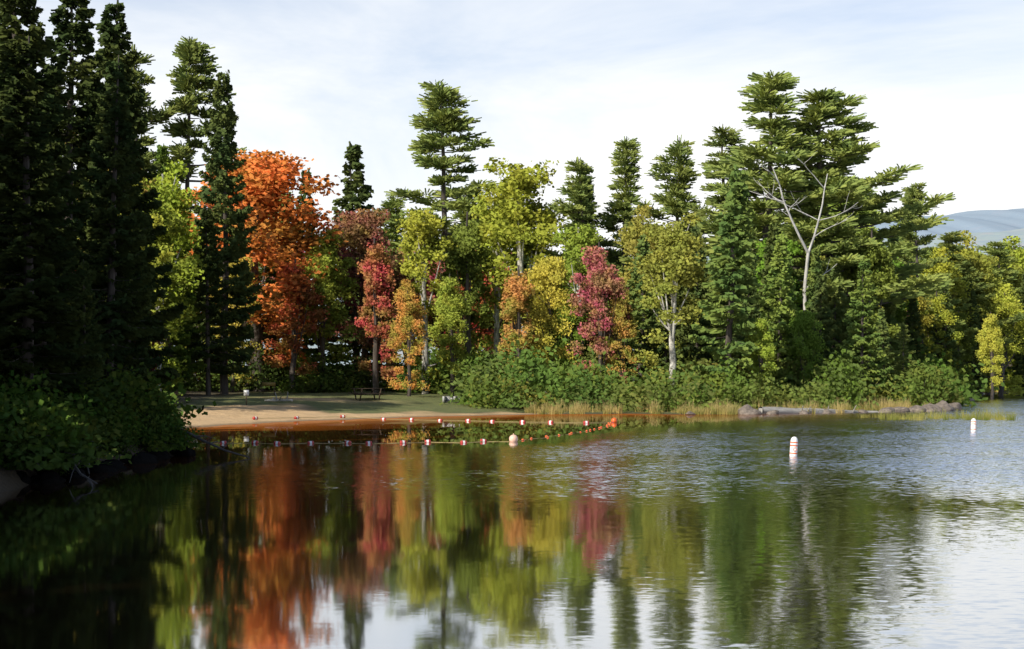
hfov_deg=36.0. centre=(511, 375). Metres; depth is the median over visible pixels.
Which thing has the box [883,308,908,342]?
birch
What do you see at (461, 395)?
shrub
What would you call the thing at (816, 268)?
spruce
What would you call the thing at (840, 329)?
spruce
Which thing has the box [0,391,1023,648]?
water
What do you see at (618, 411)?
tuft
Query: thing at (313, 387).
shrub
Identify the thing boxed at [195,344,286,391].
shrub
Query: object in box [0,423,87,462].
shrub
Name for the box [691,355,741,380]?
shrub
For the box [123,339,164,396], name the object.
deciduous tree
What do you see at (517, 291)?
deciduous tree
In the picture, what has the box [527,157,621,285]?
pine
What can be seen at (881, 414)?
tuft
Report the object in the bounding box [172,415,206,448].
shrub
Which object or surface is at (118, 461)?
rock
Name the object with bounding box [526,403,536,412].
tuft
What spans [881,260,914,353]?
spruce
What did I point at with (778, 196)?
pine
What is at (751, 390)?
shrub
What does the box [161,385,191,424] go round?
shrub
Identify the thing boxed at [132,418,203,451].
shrub
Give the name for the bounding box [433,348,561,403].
shrub
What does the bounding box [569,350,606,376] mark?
shrub
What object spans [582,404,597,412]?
tuft
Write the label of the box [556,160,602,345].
spruce
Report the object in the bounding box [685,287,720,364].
spruce
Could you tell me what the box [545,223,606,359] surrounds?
birch
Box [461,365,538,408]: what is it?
shrub
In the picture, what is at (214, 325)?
spruce
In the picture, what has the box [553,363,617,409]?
shrub
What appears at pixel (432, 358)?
shrub
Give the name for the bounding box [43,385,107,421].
shrub
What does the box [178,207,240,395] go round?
norway spruce
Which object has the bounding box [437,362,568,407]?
shrub
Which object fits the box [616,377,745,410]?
shrub
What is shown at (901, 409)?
rock
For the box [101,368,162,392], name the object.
shrub
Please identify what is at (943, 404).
rock
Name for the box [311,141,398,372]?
spruce
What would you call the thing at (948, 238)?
deciduous tree
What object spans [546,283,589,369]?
deciduous tree
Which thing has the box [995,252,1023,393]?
deciduous tree
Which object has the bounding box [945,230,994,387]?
deciduous tree
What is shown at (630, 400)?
shrub
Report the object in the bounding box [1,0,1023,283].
sky
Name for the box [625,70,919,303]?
pine
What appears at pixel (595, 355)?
deciduous tree
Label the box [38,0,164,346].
norway spruce
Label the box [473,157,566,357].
deciduous tree
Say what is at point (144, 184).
birch
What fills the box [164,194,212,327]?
pine
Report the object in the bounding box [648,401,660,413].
tuft
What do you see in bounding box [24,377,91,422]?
shrub
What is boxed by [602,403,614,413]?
tuft
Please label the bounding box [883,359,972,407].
shrub
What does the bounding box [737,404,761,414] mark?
rock
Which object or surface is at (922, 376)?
shrub
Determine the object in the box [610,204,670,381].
deciduous tree
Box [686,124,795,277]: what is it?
pine
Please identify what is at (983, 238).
hill
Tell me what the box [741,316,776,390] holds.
deciduous tree
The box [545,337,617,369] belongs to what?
shrub
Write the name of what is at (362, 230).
deciduous tree
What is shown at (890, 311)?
spruce
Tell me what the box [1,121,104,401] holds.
norway spruce
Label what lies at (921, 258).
pine
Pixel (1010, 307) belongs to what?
deciduous tree
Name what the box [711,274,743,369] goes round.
spruce
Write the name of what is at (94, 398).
shrub
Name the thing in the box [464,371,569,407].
shrub
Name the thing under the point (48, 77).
norway spruce
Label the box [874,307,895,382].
spruce
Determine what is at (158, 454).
rock
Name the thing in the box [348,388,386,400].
picnic table
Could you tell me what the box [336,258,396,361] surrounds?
deciduous tree
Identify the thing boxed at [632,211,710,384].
birch
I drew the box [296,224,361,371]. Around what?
deciduous tree
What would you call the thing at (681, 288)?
deciduous tree
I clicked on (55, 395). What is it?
shrub
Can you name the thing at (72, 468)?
shrub
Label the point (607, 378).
shrub
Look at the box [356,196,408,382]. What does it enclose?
pine
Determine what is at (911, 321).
spruce
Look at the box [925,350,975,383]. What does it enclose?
shrub
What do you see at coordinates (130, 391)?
shrub
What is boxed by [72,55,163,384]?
norway spruce
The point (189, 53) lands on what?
pine
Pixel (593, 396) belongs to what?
shrub
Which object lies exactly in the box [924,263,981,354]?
deciduous tree
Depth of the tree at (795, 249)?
109.34 m
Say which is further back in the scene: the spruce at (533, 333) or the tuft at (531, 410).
the spruce at (533, 333)
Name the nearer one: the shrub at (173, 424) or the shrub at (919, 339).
the shrub at (173, 424)
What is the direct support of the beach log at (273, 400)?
on the terrain
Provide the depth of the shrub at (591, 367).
95.27 m
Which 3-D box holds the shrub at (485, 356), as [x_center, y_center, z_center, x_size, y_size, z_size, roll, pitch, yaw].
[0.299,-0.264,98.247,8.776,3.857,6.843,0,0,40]
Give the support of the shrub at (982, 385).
on the terrain
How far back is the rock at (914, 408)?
95.43 m
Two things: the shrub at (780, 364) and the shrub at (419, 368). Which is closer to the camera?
the shrub at (780, 364)
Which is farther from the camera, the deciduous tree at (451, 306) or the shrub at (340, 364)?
the shrub at (340, 364)
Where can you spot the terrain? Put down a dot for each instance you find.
(231, 408)
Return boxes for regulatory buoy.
[790,437,797,455]
[970,418,976,430]
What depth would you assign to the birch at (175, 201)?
93.50 m
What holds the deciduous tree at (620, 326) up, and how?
on the terrain
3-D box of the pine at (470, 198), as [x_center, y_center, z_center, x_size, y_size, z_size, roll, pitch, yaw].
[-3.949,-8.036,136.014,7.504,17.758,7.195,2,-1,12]
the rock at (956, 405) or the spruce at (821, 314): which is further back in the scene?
the spruce at (821, 314)
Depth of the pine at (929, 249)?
254.66 m
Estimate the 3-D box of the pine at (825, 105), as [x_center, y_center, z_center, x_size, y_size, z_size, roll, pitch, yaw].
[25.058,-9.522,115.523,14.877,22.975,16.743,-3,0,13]
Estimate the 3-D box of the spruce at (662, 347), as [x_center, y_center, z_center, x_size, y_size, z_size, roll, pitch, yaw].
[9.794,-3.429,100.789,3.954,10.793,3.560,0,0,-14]
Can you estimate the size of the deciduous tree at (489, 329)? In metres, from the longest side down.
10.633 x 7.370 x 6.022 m
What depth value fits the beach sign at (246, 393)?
85.96 m
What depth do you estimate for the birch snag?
108.02 m
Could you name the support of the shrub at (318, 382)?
on the terrain
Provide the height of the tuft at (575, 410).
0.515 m
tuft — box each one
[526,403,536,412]
[534,404,550,413]
[545,400,555,414]
[567,405,584,413]
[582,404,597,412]
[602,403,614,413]
[614,403,625,413]
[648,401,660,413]
[675,404,691,413]
[681,398,695,411]
[692,409,708,414]
[709,406,728,414]
[726,406,736,414]
[834,401,846,412]
[880,409,889,419]
[911,413,925,419]
[1006,411,1017,419]
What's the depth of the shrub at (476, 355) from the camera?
105.42 m
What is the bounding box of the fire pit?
[443,396,459,402]
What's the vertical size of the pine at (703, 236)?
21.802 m
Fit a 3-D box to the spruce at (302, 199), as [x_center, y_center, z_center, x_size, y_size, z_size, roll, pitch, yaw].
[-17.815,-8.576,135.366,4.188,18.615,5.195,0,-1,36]
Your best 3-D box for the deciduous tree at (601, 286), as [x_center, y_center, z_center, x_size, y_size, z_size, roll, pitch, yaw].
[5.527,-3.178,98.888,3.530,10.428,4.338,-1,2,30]
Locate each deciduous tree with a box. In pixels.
[77,177,174,356]
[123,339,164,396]
[142,177,206,388]
[181,149,348,391]
[203,256,269,391]
[258,259,329,389]
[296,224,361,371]
[312,208,410,376]
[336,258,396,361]
[354,238,398,392]
[385,279,430,395]
[387,275,421,364]
[389,251,447,364]
[427,274,470,395]
[428,274,455,355]
[434,265,499,355]
[438,211,495,364]
[456,253,511,361]
[484,319,506,348]
[497,265,539,373]
[524,256,581,371]
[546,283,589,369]
[565,242,630,383]
[583,301,634,373]
[600,295,640,382]
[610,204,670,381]
[648,287,687,369]
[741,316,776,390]
[782,310,826,381]
[835,228,900,375]
[859,336,897,368]
[910,276,936,340]
[914,246,976,373]
[919,291,963,368]
[923,231,1023,352]
[928,254,1020,385]
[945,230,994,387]
[946,311,978,381]
[974,283,1023,395]
[975,312,1005,398]
[976,249,1005,394]
[994,236,1023,392]
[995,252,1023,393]
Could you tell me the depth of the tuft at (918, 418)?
78.07 m
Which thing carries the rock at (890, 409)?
on the terrain
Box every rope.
[192,441,509,443]
[258,416,604,422]
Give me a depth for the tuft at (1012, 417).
78.16 m
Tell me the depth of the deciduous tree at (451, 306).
102.49 m
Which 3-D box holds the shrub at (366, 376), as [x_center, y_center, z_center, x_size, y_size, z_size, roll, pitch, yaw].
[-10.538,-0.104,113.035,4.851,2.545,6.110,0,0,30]
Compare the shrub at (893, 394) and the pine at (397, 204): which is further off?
the pine at (397, 204)
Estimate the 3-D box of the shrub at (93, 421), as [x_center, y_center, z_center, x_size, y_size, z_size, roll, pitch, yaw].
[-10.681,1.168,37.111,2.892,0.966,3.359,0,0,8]
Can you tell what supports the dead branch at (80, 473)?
in the water
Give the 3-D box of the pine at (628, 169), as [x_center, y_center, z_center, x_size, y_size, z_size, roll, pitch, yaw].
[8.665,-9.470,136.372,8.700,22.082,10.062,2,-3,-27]
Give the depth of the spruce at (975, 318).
159.67 m
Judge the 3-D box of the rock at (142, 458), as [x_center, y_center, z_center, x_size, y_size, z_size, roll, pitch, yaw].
[-9.246,2.108,39.534,0.383,0.364,0.868,6,2,36]
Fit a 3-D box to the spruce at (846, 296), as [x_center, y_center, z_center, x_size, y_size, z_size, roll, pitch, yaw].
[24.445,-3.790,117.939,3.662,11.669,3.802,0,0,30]
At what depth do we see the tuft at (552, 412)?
89.37 m
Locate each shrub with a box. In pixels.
[0,341,69,394]
[0,367,48,404]
[0,373,74,428]
[0,375,72,415]
[0,377,93,467]
[0,389,48,445]
[0,395,52,427]
[0,400,132,471]
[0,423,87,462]
[0,435,32,453]
[0,446,60,469]
[2,374,119,442]
[5,371,131,423]
[12,392,91,453]
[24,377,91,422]
[26,439,85,470]
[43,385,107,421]
[53,376,128,422]
[59,405,130,444]
[72,356,216,419]
[74,438,119,462]
[75,366,171,418]
[76,429,118,458]
[81,353,156,426]
[81,401,133,445]
[83,392,138,442]
[87,423,137,448]
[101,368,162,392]
[103,360,174,422]
[103,431,143,455]
[111,371,178,425]
[129,403,196,439]
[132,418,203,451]
[133,418,203,445]
[141,395,180,423]
[144,396,185,424]
[156,412,203,435]
[158,412,190,432]
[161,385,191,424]
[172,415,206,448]
[181,367,282,391]
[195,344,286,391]
[246,345,297,390]
[266,358,310,390]
[275,339,382,387]
[275,365,360,392]
[276,370,358,392]
[287,351,341,392]
[335,356,387,390]
[372,354,406,391]
[380,366,449,389]
[383,361,440,392]
[396,349,437,381]
[401,354,491,393]
[414,350,445,390]
[416,343,457,391]
[419,339,475,377]
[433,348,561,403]
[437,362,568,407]
[444,350,485,384]
[453,373,526,406]
[455,339,534,383]
[457,345,516,392]
[457,348,522,388]
[458,342,560,389]
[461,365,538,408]
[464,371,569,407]
[476,336,585,407]
[489,341,548,369]
[490,343,561,366]
[514,393,570,409]
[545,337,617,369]
[545,345,612,400]
[549,373,627,409]
[551,349,636,403]
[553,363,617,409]
[557,362,634,405]
[560,373,618,407]
[561,363,628,393]
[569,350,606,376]
[591,376,670,409]
[598,373,754,411]
[614,354,730,411]
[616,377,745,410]
[630,395,672,410]
[648,359,694,386]
[657,387,714,411]
[668,352,710,374]
[669,384,744,404]
[671,357,751,404]
[676,350,764,403]
[682,353,750,383]
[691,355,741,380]
[693,356,779,408]
[714,363,785,409]
[718,373,801,406]
[750,343,822,386]
[751,369,831,406]
[772,376,843,408]
[775,372,812,405]
[777,372,863,389]
[786,375,867,408]
[791,347,883,409]
[803,345,869,407]
[815,349,882,396]
[822,373,897,402]
[863,323,963,378]
[863,377,919,406]
[864,354,1004,405]
[872,368,934,402]
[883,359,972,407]
[886,355,952,405]
[895,338,921,364]
[917,349,969,403]
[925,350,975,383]
[945,373,998,402]
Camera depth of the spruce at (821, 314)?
103.96 m
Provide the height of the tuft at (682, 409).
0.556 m
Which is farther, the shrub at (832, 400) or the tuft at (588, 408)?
the shrub at (832, 400)
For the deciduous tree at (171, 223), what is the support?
on the terrain
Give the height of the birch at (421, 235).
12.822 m
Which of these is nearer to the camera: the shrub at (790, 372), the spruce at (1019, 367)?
the shrub at (790, 372)
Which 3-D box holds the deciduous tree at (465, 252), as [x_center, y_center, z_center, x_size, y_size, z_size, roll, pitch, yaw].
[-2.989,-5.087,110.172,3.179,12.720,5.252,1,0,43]
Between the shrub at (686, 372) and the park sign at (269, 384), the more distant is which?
the park sign at (269, 384)
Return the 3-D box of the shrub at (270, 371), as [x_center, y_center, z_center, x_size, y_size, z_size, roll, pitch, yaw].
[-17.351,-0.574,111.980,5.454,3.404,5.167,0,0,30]
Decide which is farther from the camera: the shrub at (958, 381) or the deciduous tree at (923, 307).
the deciduous tree at (923, 307)
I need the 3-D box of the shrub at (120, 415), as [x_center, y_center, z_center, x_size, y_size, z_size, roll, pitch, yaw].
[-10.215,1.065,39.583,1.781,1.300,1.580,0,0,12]
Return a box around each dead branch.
[69,452,97,487]
[166,425,249,457]
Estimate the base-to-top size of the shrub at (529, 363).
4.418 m
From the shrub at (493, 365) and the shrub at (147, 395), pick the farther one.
the shrub at (493, 365)
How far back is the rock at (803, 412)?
90.89 m
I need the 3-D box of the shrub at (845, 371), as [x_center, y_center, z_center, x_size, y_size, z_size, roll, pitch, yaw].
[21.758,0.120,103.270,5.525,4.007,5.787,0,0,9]
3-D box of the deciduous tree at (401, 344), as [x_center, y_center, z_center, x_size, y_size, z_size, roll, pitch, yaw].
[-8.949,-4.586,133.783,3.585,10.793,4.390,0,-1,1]
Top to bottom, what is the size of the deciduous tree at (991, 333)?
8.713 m
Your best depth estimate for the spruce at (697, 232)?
103.81 m
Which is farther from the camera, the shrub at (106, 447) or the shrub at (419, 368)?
the shrub at (419, 368)
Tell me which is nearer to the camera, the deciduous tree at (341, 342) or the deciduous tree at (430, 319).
the deciduous tree at (430, 319)
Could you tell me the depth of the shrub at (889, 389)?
101.72 m
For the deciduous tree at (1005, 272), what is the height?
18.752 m
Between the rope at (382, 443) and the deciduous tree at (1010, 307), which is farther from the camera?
the deciduous tree at (1010, 307)
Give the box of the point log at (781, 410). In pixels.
[758,405,877,413]
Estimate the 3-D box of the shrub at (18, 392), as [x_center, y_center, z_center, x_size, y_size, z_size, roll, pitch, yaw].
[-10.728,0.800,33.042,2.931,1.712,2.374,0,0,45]
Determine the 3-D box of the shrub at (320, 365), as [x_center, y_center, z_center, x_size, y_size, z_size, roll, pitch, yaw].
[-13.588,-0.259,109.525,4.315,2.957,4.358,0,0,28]
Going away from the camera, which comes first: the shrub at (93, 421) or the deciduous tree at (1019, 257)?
the shrub at (93, 421)
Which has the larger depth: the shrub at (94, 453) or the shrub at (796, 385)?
the shrub at (796, 385)
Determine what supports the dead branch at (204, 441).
on the water
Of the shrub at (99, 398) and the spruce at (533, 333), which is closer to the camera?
the shrub at (99, 398)
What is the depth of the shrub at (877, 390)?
100.84 m
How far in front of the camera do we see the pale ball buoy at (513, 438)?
52.29 m
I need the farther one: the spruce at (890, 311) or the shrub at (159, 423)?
the spruce at (890, 311)
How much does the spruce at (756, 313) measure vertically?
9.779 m
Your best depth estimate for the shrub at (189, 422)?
43.43 m
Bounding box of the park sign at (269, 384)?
[262,382,275,394]
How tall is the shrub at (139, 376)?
1.857 m
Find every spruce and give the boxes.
[0,0,123,372]
[0,36,93,401]
[0,39,22,326]
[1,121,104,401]
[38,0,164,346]
[55,0,186,396]
[64,259,113,390]
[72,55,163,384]
[114,230,155,384]
[154,143,206,394]
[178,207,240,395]
[190,70,262,394]
[197,209,246,373]
[262,192,314,379]
[296,167,319,362]
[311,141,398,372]
[499,243,529,337]
[527,246,547,346]
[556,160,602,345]
[569,260,611,367]
[613,280,637,381]
[621,233,668,375]
[636,243,693,380]
[675,225,720,364]
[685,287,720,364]
[688,164,766,383]
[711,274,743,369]
[733,259,761,375]
[750,223,785,370]
[752,231,805,382]
[804,245,834,365]
[804,274,836,376]
[823,255,851,365]
[825,254,856,355]
[834,257,893,399]
[837,227,870,302]
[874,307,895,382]
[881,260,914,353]
[883,282,900,370]
[887,238,898,243]
[905,298,927,364]
[929,288,965,380]
[962,282,989,392]
[985,273,1011,393]
[1007,273,1023,394]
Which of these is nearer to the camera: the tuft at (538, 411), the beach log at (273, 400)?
the tuft at (538, 411)
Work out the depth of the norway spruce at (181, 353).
96.46 m
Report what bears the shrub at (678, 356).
on the terrain
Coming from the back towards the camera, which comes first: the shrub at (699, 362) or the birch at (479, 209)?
the birch at (479, 209)
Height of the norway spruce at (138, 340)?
7.008 m
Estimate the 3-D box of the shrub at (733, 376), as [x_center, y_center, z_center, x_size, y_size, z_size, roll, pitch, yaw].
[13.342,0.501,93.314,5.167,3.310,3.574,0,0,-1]
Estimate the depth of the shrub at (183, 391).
48.99 m
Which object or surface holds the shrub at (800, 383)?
on the terrain
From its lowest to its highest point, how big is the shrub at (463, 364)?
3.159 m
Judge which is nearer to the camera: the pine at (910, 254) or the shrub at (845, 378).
the shrub at (845, 378)
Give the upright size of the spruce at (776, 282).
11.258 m
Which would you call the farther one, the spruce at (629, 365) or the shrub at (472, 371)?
the spruce at (629, 365)
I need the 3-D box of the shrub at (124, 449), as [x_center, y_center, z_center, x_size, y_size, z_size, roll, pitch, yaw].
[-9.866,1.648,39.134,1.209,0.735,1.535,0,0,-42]
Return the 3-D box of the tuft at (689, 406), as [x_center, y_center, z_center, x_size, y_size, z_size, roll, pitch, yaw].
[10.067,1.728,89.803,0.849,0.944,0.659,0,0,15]
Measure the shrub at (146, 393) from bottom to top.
1.654 m
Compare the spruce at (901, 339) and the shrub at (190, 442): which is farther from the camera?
the spruce at (901, 339)
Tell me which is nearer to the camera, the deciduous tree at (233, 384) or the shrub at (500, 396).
the shrub at (500, 396)
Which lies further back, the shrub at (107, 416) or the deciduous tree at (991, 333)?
the deciduous tree at (991, 333)
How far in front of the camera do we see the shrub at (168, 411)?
43.47 m
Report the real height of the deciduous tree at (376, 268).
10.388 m
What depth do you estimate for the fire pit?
96.25 m
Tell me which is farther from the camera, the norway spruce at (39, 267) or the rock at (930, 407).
the rock at (930, 407)
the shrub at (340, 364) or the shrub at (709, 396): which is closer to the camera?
the shrub at (709, 396)
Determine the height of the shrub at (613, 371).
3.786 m
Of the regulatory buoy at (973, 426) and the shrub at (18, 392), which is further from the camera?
the regulatory buoy at (973, 426)
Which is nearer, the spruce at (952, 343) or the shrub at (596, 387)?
the shrub at (596, 387)
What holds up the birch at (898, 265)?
on the terrain
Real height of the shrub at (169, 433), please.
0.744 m
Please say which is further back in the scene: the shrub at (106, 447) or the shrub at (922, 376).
the shrub at (922, 376)
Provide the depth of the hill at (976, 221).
4841.03 m
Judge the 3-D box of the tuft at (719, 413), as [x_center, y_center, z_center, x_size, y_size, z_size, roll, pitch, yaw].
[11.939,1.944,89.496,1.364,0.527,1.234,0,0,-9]
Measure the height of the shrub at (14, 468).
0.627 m
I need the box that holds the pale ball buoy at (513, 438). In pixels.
[509,433,517,441]
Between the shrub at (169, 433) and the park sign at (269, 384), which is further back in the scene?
the park sign at (269, 384)
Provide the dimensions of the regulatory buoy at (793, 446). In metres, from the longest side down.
1.012 x 0.233 x 0.207 m
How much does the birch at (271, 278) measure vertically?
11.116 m
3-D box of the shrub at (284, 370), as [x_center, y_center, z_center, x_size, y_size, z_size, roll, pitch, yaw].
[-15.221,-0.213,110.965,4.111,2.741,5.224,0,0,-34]
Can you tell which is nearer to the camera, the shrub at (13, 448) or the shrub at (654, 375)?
the shrub at (13, 448)
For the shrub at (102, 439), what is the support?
on the terrain
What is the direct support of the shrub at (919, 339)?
on the terrain
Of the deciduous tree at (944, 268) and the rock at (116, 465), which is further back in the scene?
the deciduous tree at (944, 268)
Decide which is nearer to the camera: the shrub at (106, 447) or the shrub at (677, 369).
the shrub at (106, 447)
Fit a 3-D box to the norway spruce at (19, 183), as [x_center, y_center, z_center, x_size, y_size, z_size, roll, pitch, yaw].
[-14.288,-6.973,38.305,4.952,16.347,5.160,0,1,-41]
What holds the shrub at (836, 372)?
on the terrain
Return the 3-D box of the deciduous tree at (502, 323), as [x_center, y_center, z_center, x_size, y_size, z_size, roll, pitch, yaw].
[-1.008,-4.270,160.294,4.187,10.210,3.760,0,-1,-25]
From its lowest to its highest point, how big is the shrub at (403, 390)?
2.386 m
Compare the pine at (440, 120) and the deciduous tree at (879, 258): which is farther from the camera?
the pine at (440, 120)
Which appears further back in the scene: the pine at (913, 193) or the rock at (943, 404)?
the pine at (913, 193)
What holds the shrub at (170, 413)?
on the terrain
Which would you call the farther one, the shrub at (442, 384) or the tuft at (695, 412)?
the shrub at (442, 384)
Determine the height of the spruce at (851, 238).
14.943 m
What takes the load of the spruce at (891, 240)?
on the terrain
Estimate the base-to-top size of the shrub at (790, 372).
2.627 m
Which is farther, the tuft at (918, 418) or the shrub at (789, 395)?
the shrub at (789, 395)
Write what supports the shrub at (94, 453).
on the terrain
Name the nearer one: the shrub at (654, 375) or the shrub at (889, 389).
the shrub at (654, 375)
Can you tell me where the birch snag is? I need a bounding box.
[750,152,859,309]
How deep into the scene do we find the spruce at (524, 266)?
138.28 m
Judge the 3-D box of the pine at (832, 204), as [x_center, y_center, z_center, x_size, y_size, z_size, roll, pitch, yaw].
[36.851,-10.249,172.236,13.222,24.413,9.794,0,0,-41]
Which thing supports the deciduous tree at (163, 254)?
on the terrain
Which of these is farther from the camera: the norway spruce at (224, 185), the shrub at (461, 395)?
the norway spruce at (224, 185)
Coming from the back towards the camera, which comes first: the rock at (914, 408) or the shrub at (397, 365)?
the shrub at (397, 365)
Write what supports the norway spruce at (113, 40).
on the terrain
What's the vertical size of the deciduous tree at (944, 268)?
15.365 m
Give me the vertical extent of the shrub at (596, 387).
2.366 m
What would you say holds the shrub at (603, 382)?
on the terrain
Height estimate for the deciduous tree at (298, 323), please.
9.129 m
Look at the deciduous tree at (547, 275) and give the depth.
99.14 m
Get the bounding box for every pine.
[123,44,197,224]
[160,36,262,280]
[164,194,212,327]
[249,215,285,365]
[258,189,318,348]
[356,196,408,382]
[380,79,528,348]
[447,181,482,255]
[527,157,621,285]
[594,136,648,381]
[619,135,705,353]
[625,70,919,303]
[680,215,709,260]
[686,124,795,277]
[753,87,958,355]
[757,192,795,241]
[820,176,880,244]
[823,178,926,294]
[889,182,965,342]
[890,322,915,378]
[900,238,919,275]
[918,249,931,262]
[919,246,938,263]
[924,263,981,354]
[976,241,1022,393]
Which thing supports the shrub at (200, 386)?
on the terrain
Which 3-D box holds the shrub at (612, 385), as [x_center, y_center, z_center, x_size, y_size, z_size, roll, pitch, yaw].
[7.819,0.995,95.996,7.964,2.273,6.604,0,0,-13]
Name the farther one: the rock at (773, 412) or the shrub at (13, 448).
the rock at (773, 412)
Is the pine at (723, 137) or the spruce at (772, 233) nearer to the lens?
the spruce at (772, 233)
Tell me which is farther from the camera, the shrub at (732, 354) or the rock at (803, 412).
the shrub at (732, 354)
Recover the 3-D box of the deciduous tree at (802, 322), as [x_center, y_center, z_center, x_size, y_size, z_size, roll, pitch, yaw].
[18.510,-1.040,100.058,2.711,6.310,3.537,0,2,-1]
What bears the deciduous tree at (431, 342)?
on the terrain
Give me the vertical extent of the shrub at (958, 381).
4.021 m
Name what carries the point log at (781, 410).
on the terrain
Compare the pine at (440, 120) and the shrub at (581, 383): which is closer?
the shrub at (581, 383)
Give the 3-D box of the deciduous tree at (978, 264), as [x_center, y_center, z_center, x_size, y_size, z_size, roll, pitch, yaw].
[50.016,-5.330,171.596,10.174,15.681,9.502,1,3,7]
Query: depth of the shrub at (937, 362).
114.09 m
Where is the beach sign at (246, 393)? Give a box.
[244,390,248,404]
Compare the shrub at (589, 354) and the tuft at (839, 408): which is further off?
the shrub at (589, 354)
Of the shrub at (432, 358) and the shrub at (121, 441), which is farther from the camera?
the shrub at (432, 358)
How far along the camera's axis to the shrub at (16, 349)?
37.70 m
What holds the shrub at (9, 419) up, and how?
on the terrain
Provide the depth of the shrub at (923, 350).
117.52 m
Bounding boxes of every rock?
[16,470,31,484]
[78,464,116,472]
[93,461,126,468]
[105,459,123,465]
[130,452,157,463]
[146,449,162,459]
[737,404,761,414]
[766,410,778,413]
[799,410,808,413]
[879,407,894,412]
[894,407,909,411]
[909,405,926,411]
[922,403,942,410]
[934,400,954,410]
[949,402,961,409]
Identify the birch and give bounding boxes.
[78,168,156,251]
[144,159,204,390]
[206,204,267,365]
[261,252,309,345]
[395,209,460,393]
[470,194,522,361]
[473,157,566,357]
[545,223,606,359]
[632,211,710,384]
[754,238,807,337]
[877,257,919,330]
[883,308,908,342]
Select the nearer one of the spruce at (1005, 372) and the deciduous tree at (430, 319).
the deciduous tree at (430, 319)
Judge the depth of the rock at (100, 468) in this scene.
35.75 m
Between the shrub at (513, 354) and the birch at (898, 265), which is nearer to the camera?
the shrub at (513, 354)
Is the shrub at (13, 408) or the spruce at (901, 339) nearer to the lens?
the shrub at (13, 408)
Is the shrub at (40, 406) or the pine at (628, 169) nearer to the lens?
the shrub at (40, 406)
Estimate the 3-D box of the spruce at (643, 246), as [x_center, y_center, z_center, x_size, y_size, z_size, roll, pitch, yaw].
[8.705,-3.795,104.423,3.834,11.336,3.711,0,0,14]
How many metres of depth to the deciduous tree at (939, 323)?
149.26 m
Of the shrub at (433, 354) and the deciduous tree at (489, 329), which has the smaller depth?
the shrub at (433, 354)
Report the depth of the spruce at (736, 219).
94.10 m
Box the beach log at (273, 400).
[265,392,292,401]
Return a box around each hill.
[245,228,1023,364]
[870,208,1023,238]
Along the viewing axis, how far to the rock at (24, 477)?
31.75 m
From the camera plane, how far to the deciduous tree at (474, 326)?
116.25 m
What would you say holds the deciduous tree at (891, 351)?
on the terrain
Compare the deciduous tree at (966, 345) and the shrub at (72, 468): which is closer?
the shrub at (72, 468)
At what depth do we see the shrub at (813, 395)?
93.95 m
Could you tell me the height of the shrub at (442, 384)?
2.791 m
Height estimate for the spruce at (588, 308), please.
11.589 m
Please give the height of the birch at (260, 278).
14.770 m
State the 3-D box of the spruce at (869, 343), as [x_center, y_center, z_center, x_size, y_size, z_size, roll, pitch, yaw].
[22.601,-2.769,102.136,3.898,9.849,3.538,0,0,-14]
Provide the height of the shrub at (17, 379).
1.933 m
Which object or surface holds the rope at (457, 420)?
on the water
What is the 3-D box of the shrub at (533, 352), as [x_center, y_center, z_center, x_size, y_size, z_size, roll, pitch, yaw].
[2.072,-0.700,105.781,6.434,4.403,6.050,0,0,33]
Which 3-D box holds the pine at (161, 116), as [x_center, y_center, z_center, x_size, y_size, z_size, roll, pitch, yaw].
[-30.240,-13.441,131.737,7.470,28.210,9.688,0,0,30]
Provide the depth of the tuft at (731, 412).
88.80 m
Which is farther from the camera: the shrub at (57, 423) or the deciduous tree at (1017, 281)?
the deciduous tree at (1017, 281)
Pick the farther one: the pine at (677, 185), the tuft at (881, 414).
the pine at (677, 185)
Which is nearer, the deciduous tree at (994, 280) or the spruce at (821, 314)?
the spruce at (821, 314)
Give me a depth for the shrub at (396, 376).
110.79 m
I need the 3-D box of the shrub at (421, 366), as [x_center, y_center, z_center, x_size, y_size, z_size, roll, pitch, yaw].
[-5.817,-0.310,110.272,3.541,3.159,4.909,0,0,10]
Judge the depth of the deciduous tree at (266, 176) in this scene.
107.22 m
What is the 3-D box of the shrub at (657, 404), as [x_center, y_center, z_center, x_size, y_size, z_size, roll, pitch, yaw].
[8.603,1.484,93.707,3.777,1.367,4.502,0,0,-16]
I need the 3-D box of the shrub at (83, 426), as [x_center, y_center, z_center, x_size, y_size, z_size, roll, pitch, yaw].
[-10.732,0.756,34.753,4.095,1.583,3.594,0,0,20]
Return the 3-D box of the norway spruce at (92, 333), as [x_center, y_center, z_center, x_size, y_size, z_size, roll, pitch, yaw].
[-11.399,-0.895,41.980,1.525,4.429,1.442,0,1,36]
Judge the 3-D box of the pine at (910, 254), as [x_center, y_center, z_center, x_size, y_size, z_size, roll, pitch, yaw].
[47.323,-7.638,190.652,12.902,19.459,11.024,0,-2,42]
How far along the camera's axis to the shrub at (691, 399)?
91.06 m
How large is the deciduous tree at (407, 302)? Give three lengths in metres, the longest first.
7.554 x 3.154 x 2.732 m
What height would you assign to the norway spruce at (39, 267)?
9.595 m
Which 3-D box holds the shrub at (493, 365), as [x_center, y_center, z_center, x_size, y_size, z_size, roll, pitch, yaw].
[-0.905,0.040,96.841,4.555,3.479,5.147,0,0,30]
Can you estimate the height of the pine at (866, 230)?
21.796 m
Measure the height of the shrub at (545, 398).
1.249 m
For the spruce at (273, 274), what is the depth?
114.08 m
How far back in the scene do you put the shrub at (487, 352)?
107.83 m
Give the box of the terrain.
[0,371,878,491]

